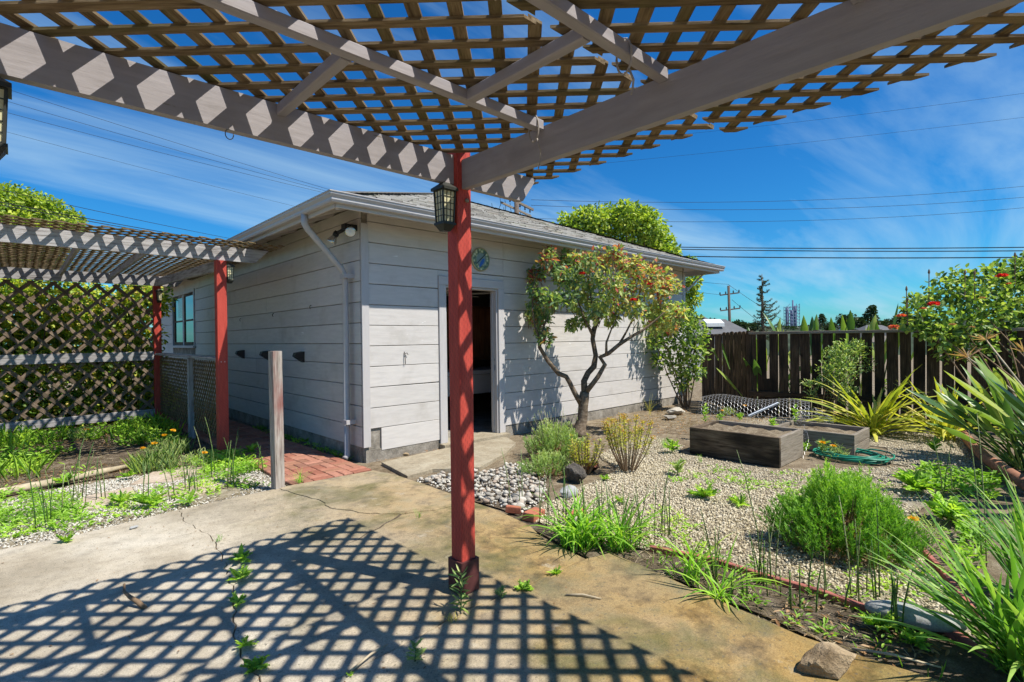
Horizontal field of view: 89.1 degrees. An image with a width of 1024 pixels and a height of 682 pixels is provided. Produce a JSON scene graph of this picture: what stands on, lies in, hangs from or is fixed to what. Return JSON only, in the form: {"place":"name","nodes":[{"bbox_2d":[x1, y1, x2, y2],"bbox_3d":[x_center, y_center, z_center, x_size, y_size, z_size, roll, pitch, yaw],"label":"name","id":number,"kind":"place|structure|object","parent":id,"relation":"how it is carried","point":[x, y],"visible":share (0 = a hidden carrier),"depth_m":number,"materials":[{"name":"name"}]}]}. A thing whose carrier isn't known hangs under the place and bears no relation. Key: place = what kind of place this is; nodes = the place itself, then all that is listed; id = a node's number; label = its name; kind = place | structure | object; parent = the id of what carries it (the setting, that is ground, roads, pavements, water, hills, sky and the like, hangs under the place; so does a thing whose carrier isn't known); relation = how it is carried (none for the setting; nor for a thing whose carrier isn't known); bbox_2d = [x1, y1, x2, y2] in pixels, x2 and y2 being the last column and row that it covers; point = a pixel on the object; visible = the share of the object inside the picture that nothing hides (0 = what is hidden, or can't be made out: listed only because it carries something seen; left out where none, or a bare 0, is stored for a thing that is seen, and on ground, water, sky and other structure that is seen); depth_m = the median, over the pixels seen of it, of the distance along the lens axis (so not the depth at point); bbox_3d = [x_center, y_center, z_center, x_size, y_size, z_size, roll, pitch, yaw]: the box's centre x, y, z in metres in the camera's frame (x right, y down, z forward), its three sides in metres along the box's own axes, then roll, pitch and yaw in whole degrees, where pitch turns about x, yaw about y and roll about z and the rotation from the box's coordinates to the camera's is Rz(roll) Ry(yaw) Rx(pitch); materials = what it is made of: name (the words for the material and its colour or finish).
{"place":"outdoors","nodes":[
{"label":"outdoors","id":0,"kind":"place"},
{"bbox_2d":[163,408,370,485],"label":"brick path","id":1,"kind":"structure","parent":0,"point":[319,465],"depth_m":6.23,"materials":[{"name":"brick"}]},
{"bbox_2d":[0,0,1023,345],"label":"sky","id":2,"kind":"structure","parent":0,"point":[968,157],"materials":[{"name":"blue"}]},
{"bbox_2d":[1,346,1023,674],"bbox_3d":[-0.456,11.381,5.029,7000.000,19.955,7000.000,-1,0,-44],"label":"ground","id":3,"kind":"structure","parent":0,"point":[663,428],"depth_m":5.88,"materials":[{"name":"brown soil"}]},
{"bbox_2d":[0,180,92,333],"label":"street tree","id":4,"kind":"object","parent":3,"relation":"on","point":[23,200],"visible":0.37,"depth_m":15.77,"materials":[{"name":"green plant"}]},
{"bbox_2d":[0,278,180,430],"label":"ivy hedge","id":5,"kind":"object","parent":3,"relation":"on","point":[31,343],"visible":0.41,"depth_m":8.93,"materials":[{"name":"green plant"}]},
{"bbox_2d":[0,420,211,496],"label":"planting bed","id":6,"kind":"object","parent":3,"relation":"on","point":[120,451],"visible":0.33,"depth_m":6.55,"materials":[{"name":"soil"}]},
{"bbox_2d":[0,464,129,495],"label":"log border","id":7,"kind":"object","parent":6,"relation":"on","point":[27,487],"visible":0.65,"depth_m":5.16,"materials":[{"name":"beige wood"}]},
{"bbox_2d":[0,408,189,482],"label":"bed grass","id":8,"kind":"structure","parent":6,"relation":"on","point":[61,435],"depth_m":7.14,"materials":[{"name":"green plant"}]},
{"bbox_2d":[0,415,191,475],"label":"ground cover","id":9,"kind":"object","parent":6,"relation":"on","point":[28,455],"visible":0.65,"depth_m":7.19,"materials":[{"name":"green plant"}]},
{"bbox_2d":[0,214,284,454],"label":"side pergola","id":10,"kind":"object","parent":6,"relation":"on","point":[55,238],"visible":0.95,"depth_m":8.08,"materials":[{"name":"red paint"}]},
{"bbox_2d":[120,437,195,474],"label":"soft grass","id":11,"kind":"structure","parent":6,"relation":"on","point":[152,460],"depth_m":5.72,"materials":[{"name":"green plant"}]},
{"bbox_2d":[0,510,258,681],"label":"patio slab","id":12,"kind":"structure","parent":3,"relation":"on","point":[152,565],"depth_m":2.69,"materials":[{"name":"concrete"}]},
{"bbox_2d":[0,467,285,549],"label":"gravel strip","id":13,"kind":"object","parent":3,"relation":"on","point":[227,492],"visible":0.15,"depth_m":4.67,"materials":[{"name":"grey gravel"}]},
{"bbox_2d":[0,483,100,537],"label":"clover patch","id":14,"kind":"object","parent":13,"relation":"on","point":[58,511],"visible":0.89,"depth_m":4.22,"materials":[{"name":"green plant"}]},
{"bbox_2d":[70,486,134,510],"bbox_3d":[-3.646,1.434,4.707,0.441,0.048,0.669,-1,0,-15],"label":"flagstone","id":15,"kind":"object","parent":13,"relation":"on","point":[92,498],"visible":0.46,"depth_m":4.63,"materials":[{"name":"beige stone"}]},
{"bbox_2d":[127,492,166,503],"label":"weed","id":16,"kind":"object","parent":13,"relation":"on","point":[145,499],"visible":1,"depth_m":4.39,"materials":[{"name":"green plant"}]},
{"bbox_2d":[58,487,269,533],"bbox_3d":[-3.109,1.415,4.061,0.326,0.062,2.429,0,0,44],"label":"edge straw","id":17,"kind":"object","parent":13,"relation":"on","point":[248,491],"visible":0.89,"depth_m":4.23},
{"bbox_2d":[61,461,270,532],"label":"gravel weeds","id":18,"kind":"object","parent":13,"relation":"on","point":[206,473],"visible":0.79,"depth_m":4.78,"materials":[{"name":"green plant"}]},
{"bbox_2d":[130,463,209,485],"bbox_3d":[-3.587,1.428,5.581,0.539,0.048,0.831,-1,0,-13],"label":"flagstone","id":19,"kind":"object","parent":13,"relation":"on","point":[155,476],"visible":0.58,"depth_m":5.39,"materials":[{"name":"beige stone"}]},
{"bbox_2d":[162,476,228,497],"bbox_3d":[-3.013,1.424,5.065,0.469,0.048,0.618,-1,0,-12],"label":"flagstone","id":20,"kind":"object","parent":13,"relation":"on","point":[201,487],"visible":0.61,"depth_m":4.97,"materials":[{"name":"beige stone"}]},
{"bbox_2d":[184,446,267,475],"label":"path weeds","id":21,"kind":"object","parent":13,"relation":"on","point":[222,458],"visible":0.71,"depth_m":5.83,"materials":[{"name":"green plant"}]},
{"bbox_2d":[268,351,284,489],"bbox_3d":[-2.216,0.747,4.894,0.090,1.305,0.090,0,1,38],"label":"stub post","id":22,"kind":"object","parent":3,"relation":"on","point":[276,419],"visible":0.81,"depth_m":4.86,"materials":[{"name":"grey wood"}]},
{"bbox_2d":[253,425,353,459],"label":"footing weeds","id":23,"kind":"object","parent":3,"relation":"on","point":[298,441],"visible":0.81,"depth_m":6.97,"materials":[{"name":"green plant"}]},
{"bbox_2d":[280,470,450,513],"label":"patio slab","id":24,"kind":"structure","parent":3,"relation":"on","point":[371,492],"depth_m":4.66,"materials":[{"name":"concrete"}]},
{"bbox_2d":[179,489,584,681],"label":"patio slab","id":25,"kind":"structure","parent":3,"relation":"on","point":[300,581],"depth_m":3.10,"materials":[{"name":"concrete"}]},
{"bbox_2d":[238,654,269,674],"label":"weed","id":26,"kind":"object","parent":25,"relation":"on","point":[254,664],"visible":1,"depth_m":2.18,"materials":[{"name":"green plant"}]},
{"bbox_2d":[448,564,473,614],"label":"weed","id":27,"kind":"object","parent":25,"relation":"on","point":[462,596],"visible":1,"depth_m":2.64,"materials":[{"name":"green plant"}]},
{"bbox_2d":[0,0,1023,594],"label":"pergola","id":28,"kind":"object","parent":25,"relation":"on","point":[798,48],"visible":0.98,"depth_m":1.88,"materials":[{"name":"red paint"}]},
{"bbox_2d":[0,77,11,159],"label":"post lantern","id":29,"kind":"object","parent":28,"relation":"attached to","point":[5,90],"visible":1,"depth_m":1.59,"materials":[{"name":"brown metal"}]},
{"bbox_2d":[431,182,458,232],"bbox_3d":[-0.357,-0.717,2.788,0.115,0.260,0.106,-1,0,-44],"label":"post lantern","id":30,"kind":"object","parent":28,"relation":"attached to","point":[444,194],"visible":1,"depth_m":2.76,"materials":[{"name":"brown metal"}]},
{"bbox_2d":[134,189,725,462],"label":"shed","id":31,"kind":"structure","parent":3,"relation":"on","point":[373,291],"depth_m":7.29,"materials":[{"name":"wood"}]},
{"bbox_2d":[170,288,195,347],"bbox_3d":[-7.771,-0.502,12.287,0.105,1.325,2.340,-1,0,-44],"label":"window","id":32,"kind":"structure","parent":31,"relation":"in","point":[183,329],"depth_m":12.23,"materials":[{"name":"glass"}]},
{"bbox_2d":[327,223,356,244],"bbox_3d":[-1.921,-1.237,5.981,0.237,0.218,0.555,-1,0,-44],"label":"floodlight","id":33,"kind":"object","parent":31,"relation":"attached to","point":[350,230],"visible":1,"depth_m":5.99,"materials":[{"name":"black metal"}]},
{"bbox_2d":[446,305,490,360],"bbox_3d":[-0.956,-0.135,9.140,1.350,0.950,0.465,-1,0,-44],"label":"shelf","id":34,"kind":"object","parent":31,"relation":"attached to","point":[481,332],"visible":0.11,"depth_m":9.20,"materials":[{"name":"brown wood"}]},
{"bbox_2d":[447,366,490,396],"bbox_3d":[-0.760,0.899,8.882,1.650,0.840,0.900,-1,0,-44],"label":"workbench","id":35,"kind":"object","parent":31,"relation":"on","point":[481,381],"visible":0.12,"depth_m":8.56,"materials":[{"name":"paint"}]},
{"bbox_2d":[439,430,510,448],"bbox_3d":[-0.567,1.383,7.139,1.149,0.128,0.381,-1,0,-44],"label":"door threshold","id":36,"kind":"object","parent":31,"relation":"on","point":[484,436],"depth_m":7.19,"materials":[{"name":"concrete"}]},
{"bbox_2d":[471,248,489,270],"bbox_3d":[-0.430,-1.125,7.174,0.324,0.324,0.031,-1,0,-44],"label":"wall thermometer","id":37,"kind":"object","parent":31,"relation":"attached to","point":[480,258],"depth_m":7.16,"materials":[{"name":"multicoloured metal"}]},
{"bbox_2d":[382,437,515,478],"bbox_3d":[-0.487,1.404,6.209,2.119,0.094,1.061,-1,0,-44],"label":"concrete doorstep","id":38,"kind":"object","parent":3,"relation":"on","point":[487,453],"depth_m":5.97,"materials":[{"name":"concrete"}]},
{"bbox_2d":[416,462,552,515],"bbox_3d":[-0.012,1.349,5.106,1.397,0.074,1.510,-1,0,-44],"label":"pebble bed","id":39,"kind":"object","parent":3,"relation":"on","point":[531,486],"visible":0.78,"depth_m":4.90,"materials":[{"name":"stone"}]},
{"bbox_2d":[516,448,572,479],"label":"santolina bush","id":40,"kind":"object","parent":39,"relation":"on","point":[545,461],"visible":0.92,"depth_m":5.30,"materials":[{"name":"green plant"}]},
{"bbox_2d":[522,408,584,460],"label":"lavender bush","id":41,"kind":"object","parent":3,"relation":"on","point":[554,438],"visible":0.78,"depth_m":6.08,"materials":[{"name":"green plant"}]},
{"bbox_2d":[565,463,586,482],"bbox_3d":[0.645,1.299,5.146,0.212,0.205,0.267,-1,0,18],"label":"lava rock","id":42,"kind":"object","parent":3,"relation":"on","point":[575,473],"visible":0.98,"depth_m":5.06,"materials":[{"name":"grey stone"}]},
{"bbox_2d":[567,433,604,473],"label":"shrub","id":43,"kind":"object","parent":3,"relation":"on","point":[575,453],"visible":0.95,"depth_m":5.33,"materials":[{"name":"yellow plant"}]},
{"bbox_2d":[524,243,689,436],"bbox_3d":[1.315,-0.010,7.530,2.415,2.799,1.129,-1,0,6],"label":"rose tree","id":44,"kind":"object","parent":3,"relation":"on","point":[537,315],"visible":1,"depth_m":7.44,"materials":[{"name":"green plant"}]},
{"bbox_2d":[553,198,703,325],"bbox_3d":[4.570,-1.941,20.085,5.771,7.156,3.157,-1,0,-13],"label":"neighbour tree","id":45,"kind":"object","parent":3,"relation":"on","point":[642,226],"visible":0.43,"depth_m":19.62,"materials":[{"name":"green plant"}]},
{"bbox_2d":[333,553,942,681],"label":"patio slab","id":46,"kind":"structure","parent":3,"relation":"on","point":[637,623],"depth_m":2.34,"materials":[{"name":"concrete"}]},
{"bbox_2d":[796,641,856,678],"bbox_3d":[1.291,1.305,2.127,0.239,0.103,0.128,-1,0,-23],"label":"tan rock","id":47,"kind":"object","parent":46,"relation":"on","point":[830,660],"visible":1,"depth_m":2.09,"materials":[{"name":"beige stone"}]},
{"bbox_2d":[640,300,713,407],"bbox_3d":[3.132,0.248,9.855,1.335,2.148,1.169,-1,0,22],"label":"corner rose bush","id":48,"kind":"object","parent":3,"relation":"on","point":[687,349],"visible":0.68,"depth_m":9.92,"materials":[{"name":"green plant"}]},
{"bbox_2d":[686,319,746,376],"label":"house","id":49,"kind":"structure","parent":3,"relation":"on","point":[719,326],"depth_m":26.45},
{"bbox_2d":[690,420,802,467],"bbox_3d":[2.768,1.191,6.165,0.750,0.321,1.020,-1,0,-44],"label":"planter box","id":50,"kind":"object","parent":3,"relation":"on","point":[771,446],"visible":1,"depth_m":5.93,"materials":[{"name":"wood"}]},
{"bbox_2d":[535,436,970,635],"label":"pea gravel","id":51,"kind":"structure","parent":3,"relation":"on","point":[688,509],"depth_m":4.29,"materials":[{"name":"beige gravel"}]},
{"bbox_2d":[601,413,655,472],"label":"yellow shrub","id":52,"kind":"object","parent":51,"relation":"on","point":[626,466],"visible":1,"depth_m":5.42,"materials":[{"name":"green plant"}]},
{"bbox_2d":[686,481,720,496],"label":"weed","id":53,"kind":"object","parent":51,"relation":"on","point":[707,492],"visible":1,"depth_m":4.49,"materials":[{"name":"green plant"}]},
{"bbox_2d":[551,510,929,664],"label":"straw litter","id":54,"kind":"object","parent":51,"relation":"on","point":[704,584],"visible":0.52,"depth_m":3.06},
{"bbox_2d":[590,463,933,657],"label":"garden weeds","id":55,"kind":"object","parent":51,"relation":"on","point":[757,600],"visible":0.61,"depth_m":3.03,"materials":[{"name":"green plant"}]},
{"bbox_2d":[755,458,942,570],"bbox_3d":[2.193,1.090,3.420,1.008,0.621,0.914,-1,0,-15],"label":"rosemary bush","id":56,"kind":"object","parent":51,"relation":"on","point":[804,515],"visible":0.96,"depth_m":3.28,"materials":[{"name":"green plant"}]},
{"bbox_2d":[839,495,879,601],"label":"horsetail clump","id":57,"kind":"object","parent":51,"relation":"on","point":[857,575],"visible":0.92,"depth_m":2.77,"materials":[{"name":"green plant"}]},
{"bbox_2d":[891,467,946,491],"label":"weed","id":58,"kind":"object","parent":51,"relation":"on","point":[916,481],"visible":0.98,"depth_m":4.57,"materials":[{"name":"green plant"}]},
{"bbox_2d":[900,511,946,541],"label":"poppy plant","id":59,"kind":"object","parent":51,"relation":"on","point":[916,520],"visible":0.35,"depth_m":3.52,"materials":[{"name":"green plant"}]},
{"bbox_2d":[922,547,978,615],"bbox_3d":[2.466,1.354,2.954,0.039,0.055,0.854,-1,0,24],"label":"brick edging","id":60,"kind":"object","parent":51,"relation":"on","point":[945,576],"visible":0.44,"depth_m":2.94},
{"bbox_2d":[711,318,822,413],"bbox_3d":[4.714,0.613,9.923,1.719,2.119,2.315,-1,0,15],"label":"bird of paradise","id":61,"kind":"object","parent":3,"relation":"on","point":[756,369],"visible":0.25,"depth_m":9.38,"materials":[{"name":"green plant"}]},
{"bbox_2d":[512,516,1023,681],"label":"soil bed","id":62,"kind":"object","parent":3,"relation":"on","point":[963,665],"visible":0.59,"depth_m":2.49,"materials":[{"name":"brown soil"}]},
{"bbox_2d":[539,470,574,525],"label":"horsetail clump","id":63,"kind":"object","parent":62,"relation":"on","point":[555,498],"visible":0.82,"depth_m":3.90,"materials":[{"name":"green plant"}]},
{"bbox_2d":[517,485,657,557],"bbox_3d":[0.536,1.210,3.491,0.796,0.350,0.862,-1,0,-44],"label":"daylily clump","id":64,"kind":"object","parent":62,"relation":"on","point":[574,527],"visible":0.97,"depth_m":3.48,"materials":[{"name":"green plant"}]},
{"bbox_2d":[578,477,624,550],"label":"horsetail clump","id":65,"kind":"object","parent":62,"relation":"on","point":[598,506],"visible":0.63,"depth_m":3.55,"materials":[{"name":"green plant"}]},
{"bbox_2d":[577,491,670,553],"bbox_3d":[0.726,1.191,3.482,0.648,0.382,0.591,-1,0,22],"label":"daylily clump","id":66,"kind":"object","parent":62,"relation":"on","point":[619,543],"visible":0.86,"depth_m":3.43,"materials":[{"name":"green plant"}]},
{"bbox_2d":[615,483,655,552],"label":"horsetail clump","id":67,"kind":"object","parent":62,"relation":"on","point":[638,510],"visible":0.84,"depth_m":3.48,"materials":[{"name":"green plant"}]},
{"bbox_2d":[650,532,731,584],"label":"daylily clump","id":68,"kind":"object","parent":62,"relation":"on","point":[696,573],"visible":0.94,"depth_m":2.98,"materials":[{"name":"green plant"}]},
{"bbox_2d":[655,534,790,612],"bbox_3d":[1.125,1.231,2.778,0.577,0.302,0.610,-1,0,-18],"label":"daylily clump","id":69,"kind":"object","parent":62,"relation":"on","point":[727,582],"visible":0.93,"depth_m":2.78,"materials":[{"name":"green plant"}]},
{"bbox_2d":[748,518,780,585],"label":"horsetail clump","id":70,"kind":"object","parent":62,"relation":"on","point":[769,557],"visible":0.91,"depth_m":2.94,"materials":[{"name":"green plant"}]},
{"bbox_2d":[646,544,946,679],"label":"bed edge grass","id":71,"kind":"structure","parent":62,"relation":"on","point":[752,587],"depth_m":2.94,"materials":[{"name":"green plant"}]},
{"bbox_2d":[649,545,991,656],"bbox_3d":[1.531,1.364,2.876,1.657,0.054,0.127,0,0,44],"label":"brick edging","id":72,"kind":"object","parent":62,"relation":"on","point":[963,638],"visible":0.3,"depth_m":2.81,"materials":[{"name":"red brick"}]},
{"bbox_2d":[799,546,851,612],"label":"horsetail clump","id":73,"kind":"object","parent":62,"relation":"on","point":[825,584],"visible":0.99,"depth_m":2.74,"materials":[{"name":"green plant"}]},
{"bbox_2d":[770,593,978,666],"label":"leaf litter","id":74,"kind":"object","parent":62,"relation":"on","point":[947,652],"visible":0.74,"depth_m":2.40,"materials":[{"name":"green plant"}]},
{"bbox_2d":[857,609,900,629],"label":"weed","id":75,"kind":"object","parent":62,"relation":"on","point":[879,623],"visible":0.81,"depth_m":2.47,"materials":[{"name":"green plant"}]},
{"bbox_2d":[889,567,912,633],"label":"horsetail clump","id":76,"kind":"object","parent":62,"relation":"on","point":[894,593],"visible":0.84,"depth_m":2.45,"materials":[{"name":"green plant"}]},
{"bbox_2d":[897,628,932,651],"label":"weed","id":77,"kind":"object","parent":62,"relation":"on","point":[911,638],"visible":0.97,"depth_m":2.33,"materials":[{"name":"green plant"}]},
{"bbox_2d":[864,600,966,632],"bbox_3d":[1.923,1.323,2.489,0.391,0.108,0.119,0,0,32],"label":"long stone","id":78,"kind":"object","parent":62,"relation":"on","point":[917,617],"visible":0.72,"depth_m":2.45,"materials":[{"name":"grey stone"}]},
{"bbox_2d":[849,493,1023,681],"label":"iris clump","id":79,"kind":"object","parent":62,"relation":"on","point":[1002,626],"visible":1,"depth_m":2.18,"materials":[{"name":"green plant"}]},
{"bbox_2d":[753,275,788,340],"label":"conifer tree","id":80,"kind":"object","parent":3,"relation":"on","point":[761,311],"visible":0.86,"depth_m":69.86,"materials":[{"name":"green plant"}]},
{"bbox_2d":[784,300,799,325],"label":"process tower","id":81,"kind":"structure","parent":3,"relation":"on","point":[793,316],"depth_m":822.56,"materials":[{"name":"metal"}]},
{"bbox_2d":[776,420,869,455],"bbox_3d":[3.913,1.212,6.596,0.700,0.246,0.900,-1,0,-44],"label":"planter box","id":82,"kind":"object","parent":3,"relation":"on","point":[853,438],"visible":0.72,"depth_m":6.35,"materials":[{"name":"wood"}]},
{"bbox_2d":[763,305,912,419],"bbox_3d":[5.816,0.571,9.220,2.063,2.378,1.970,-1,0,12],"label":"bird of paradise","id":83,"kind":"object","parent":3,"relation":"on","point":[814,325],"visible":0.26,"depth_m":9.13,"materials":[{"name":"green plant"}]},
{"bbox_2d":[746,328,1023,432],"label":"picket fence","id":84,"kind":"object","parent":3,"relation":"on","point":[799,357],"visible":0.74,"depth_m":8.24,"materials":[{"name":"brown wood"}]},
{"bbox_2d":[702,331,746,413],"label":"picket gate","id":85,"kind":"structure","parent":84,"relation":"attached to","point":[734,345],"depth_m":10.07,"materials":[{"name":"brown wood"}]},
{"bbox_2d":[922,488,980,520],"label":"weed","id":86,"kind":"object","parent":3,"relation":"on","point":[952,503],"visible":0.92,"depth_m":3.87,"materials":[{"name":"green plant"}]},
{"bbox_2d":[887,250,1023,441],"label":"rose hedge","id":87,"kind":"object","parent":3,"relation":"on","point":[1003,277],"visible":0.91,"depth_m":7.24,"materials":[{"name":"green plant"}]},
{"bbox_2d":[912,460,1003,591],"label":"shade weeds","id":88,"kind":"object","parent":3,"relation":"on","point":[993,477],"visible":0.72,"depth_m":4.50,"materials":[{"name":"green plant"}]},
{"bbox_2d":[907,327,1023,470],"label":"bird of paradise","id":89,"kind":"object","parent":3,"relation":"on","point":[953,408],"visible":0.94,"depth_m":5.52,"materials":[{"name":"green plant"}]},
{"bbox_2d":[969,415,986,566],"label":"horsetail clump","id":90,"kind":"object","parent":3,"relation":"on","point":[977,492],"visible":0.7,"depth_m":3.17,"materials":[{"name":"green plant"}]},
{"bbox_2d":[940,464,1023,579],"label":"iris clump","id":91,"kind":"object","parent":3,"relation":"on","point":[1004,535],"visible":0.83,"depth_m":2.82,"materials":[{"name":"green plant"}]},
{"bbox_2d":[945,356,1023,430],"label":"bird of paradise","id":92,"kind":"object","parent":3,"relation":"on","point":[1015,403],"visible":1,"depth_m":4.63,"materials":[{"name":"green plant"}]},
{"bbox_2d":[958,428,1023,489],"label":"log edging","id":93,"kind":"object","parent":3,"relation":"on","point":[1013,475],"visible":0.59,"depth_m":5.12,"materials":[{"name":"wood"}]},
{"bbox_2d":[678,249,1022,251],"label":"overhead wire","id":94,"kind":"object","parent":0,"point":[853,251],"visible":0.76,"depth_m":21.56,"materials":[{"name":"black metal"}]},
{"bbox_2d":[680,247,1023,248],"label":"overhead wire","id":95,"kind":"object","parent":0,"point":[854,248],"visible":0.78,"depth_m":21.59,"materials":[{"name":"black metal"}]},
{"bbox_2d":[690,256,1020,257],"bbox_3d":[13.030,-3.620,22.000,18.076,1.158,0.038,-1,0,17],"label":"overhead wire","id":96,"kind":"object","parent":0,"point":[855,257],"visible":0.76,"depth_m":21.61,"materials":[{"name":"black metal"}]},
{"bbox_2d":[743,418,977,477],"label":"gravel ground","id":97,"kind":"structure","parent":0,"point":[893,438],"depth_m":6.46,"materials":[{"name":"beige gravel"}]},
{"bbox_2d":[698,394,809,425],"bbox_3d":[3.571,1.024,7.715,1.477,0.430,0.509,-1,0,30],"label":"chicken wire","id":98,"kind":"object","parent":97,"relation":"on","point":[751,405],"visible":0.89,"depth_m":7.68,"materials":[{"name":"silver metal"}]},
{"bbox_2d":[801,338,886,423],"bbox_3d":[5.234,0.622,8.110,1.440,1.365,0.631,-1,0,-12],"label":"shrub","id":99,"kind":"object","parent":97,"relation":"on","point":[836,361],"visible":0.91,"depth_m":8.09,"materials":[{"name":"green plant"}]},
{"bbox_2d":[812,446,894,463],"bbox_3d":[3.879,1.290,5.924,0.624,0.087,0.794,-1,0,-44],"label":"garden hose","id":100,"kind":"object","parent":97,"relation":"on","point":[872,458],"visible":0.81,"depth_m":5.75,"materials":[{"name":"green rubber"}]},
{"bbox_2d":[798,366,940,441],"bbox_3d":[5.066,0.871,7.356,1.985,1.146,1.960,-1,0,-44],"label":"flax plant","id":101,"kind":"object","parent":97,"relation":"on","point":[877,422],"visible":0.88,"depth_m":7.15,"materials":[{"name":"green plant"}]},
{"bbox_2d":[878,378,1019,440],"bbox_3d":[5.620,0.878,6.781,1.109,0.858,1.675,-1,0,-21],"label":"flax plant","id":102,"kind":"object","parent":97,"relation":"on","point":[946,434],"visible":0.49,"depth_m":6.91,"materials":[{"name":"green plant"}]},
{"bbox_2d":[756,319,1023,355],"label":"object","id":103,"kind":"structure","parent":0,"point":[782,329],"depth_m":370.77,"materials":[{"name":"plant"}]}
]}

